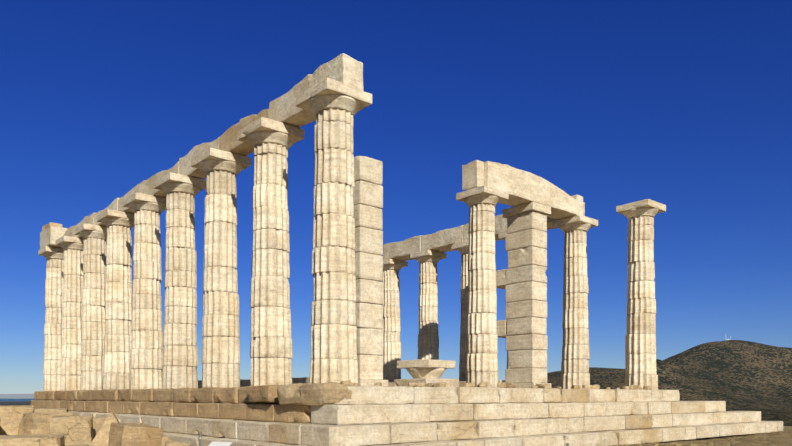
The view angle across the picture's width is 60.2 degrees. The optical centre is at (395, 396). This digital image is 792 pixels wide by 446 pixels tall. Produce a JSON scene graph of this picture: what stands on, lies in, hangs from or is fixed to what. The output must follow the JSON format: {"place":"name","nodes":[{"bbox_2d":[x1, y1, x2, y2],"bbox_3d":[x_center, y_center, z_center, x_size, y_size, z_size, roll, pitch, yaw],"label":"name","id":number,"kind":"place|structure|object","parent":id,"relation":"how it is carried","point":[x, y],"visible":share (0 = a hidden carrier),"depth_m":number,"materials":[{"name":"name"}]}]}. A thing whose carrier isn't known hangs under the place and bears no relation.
{"place":"outdoors","nodes":[
{"label":"outdoors","id":0,"kind":"place"},
{"bbox_2d":[0,394,33,398],"bbox_3d":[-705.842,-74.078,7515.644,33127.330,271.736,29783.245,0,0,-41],"label":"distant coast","id":1,"kind":"structure","parent":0,"point":[16,396],"depth_m":18358.53},
{"bbox_2d":[0,399,34,401],"bbox_3d":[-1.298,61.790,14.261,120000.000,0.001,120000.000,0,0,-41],"label":"sea","id":2,"kind":"structure","parent":0,"point":[1,400],"depth_m":12977.73,"materials":[{"name":"blue liquid"}]},
{"bbox_2d":[0,340,791,445],"bbox_3d":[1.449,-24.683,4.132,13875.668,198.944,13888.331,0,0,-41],"label":"terrain","id":3,"kind":"structure","parent":0,"point":[738,375],"depth_m":1247.91,"materials":[{"name":"brown soil"}]},
{"bbox_2d":[0,405,190,445],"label":"fallen blocks","id":4,"kind":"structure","parent":3,"relation":"on","point":[26,425],"depth_m":14.72,"materials":[{"name":"beige stone"}]},
{"bbox_2d":[198,432,201,445],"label":"fence post","id":5,"kind":"object","parent":3,"relation":"on","point":[199,438],"visible":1,"depth_m":11.38,"materials":[{"name":"grey metal"}]},
{"bbox_2d":[209,441,231,445],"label":"info plaque","id":6,"kind":"object","parent":3,"relation":"on","point":[213,443],"visible":1,"depth_m":11.56,"materials":[{"name":"grey"}]},
{"bbox_2d":[31,387,551,422],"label":"stone foundation wall","id":7,"kind":"structure","parent":3,"relation":"on","point":[220,403],"depth_m":18.05,"materials":[{"name":"brown stone"}]},
{"bbox_2d":[38,78,665,390],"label":"columns","id":8,"kind":"structure","parent":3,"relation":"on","point":[102,327],"depth_m":20.69,"materials":[{"name":"beige stone"}]},
{"bbox_2d":[40,53,584,260],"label":"temple architraves","id":9,"kind":"object","parent":8,"relation":"on","point":[520,187],"visible":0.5,"depth_m":21.31,"materials":[{"name":"stone"}]},
{"bbox_2d":[68,385,782,445],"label":"stone steps","id":10,"kind":"structure","parent":3,"relation":"on","point":[372,415],"depth_m":15.74,"materials":[{"name":"beige stone"}]},
{"bbox_2d":[198,377,504,387],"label":"cella wall remains","id":11,"kind":"object","parent":10,"relation":"on","point":[244,383],"visible":0.08,"depth_m":22.11,"materials":[{"name":"stone"}]},
{"bbox_2d":[394,359,458,386],"bbox_3d":[0.864,-0.612,19.523,1.318,0.822,1.361,0,0,-41],"label":"stone capital","id":12,"kind":"object","parent":10,"relation":"on","point":[424,371],"visible":0.94,"depth_m":19.11,"materials":[{"name":"stone"}]},
{"bbox_2d":[246,380,651,405],"bbox_3d":[2.686,-0.082,18.366,13.650,0.543,2.930,0,0,-41],"label":"stylobate rubble","id":13,"kind":"object","parent":10,"relation":"on","point":[317,394],"visible":0.83,"depth_m":13.71,"materials":[{"name":"beige stone"}]},
{"bbox_2d":[353,156,550,387],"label":"stone pillars","id":14,"kind":"structure","parent":10,"relation":"on","point":[522,282],"depth_m":22.26,"materials":[{"name":"beige stone"}]},
{"bbox_2d":[624,439,750,445],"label":"dry grass tufts","id":15,"kind":"object","parent":3,"relation":"on","point":[643,442],"visible":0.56,"depth_m":17.35,"materials":[{"name":"beige plant"}]},
{"bbox_2d":[0,0,791,393],"label":"sky","id":16,"kind":"structure","parent":0,"point":[685,106],"materials":[{"name":"blue"}]}
]}

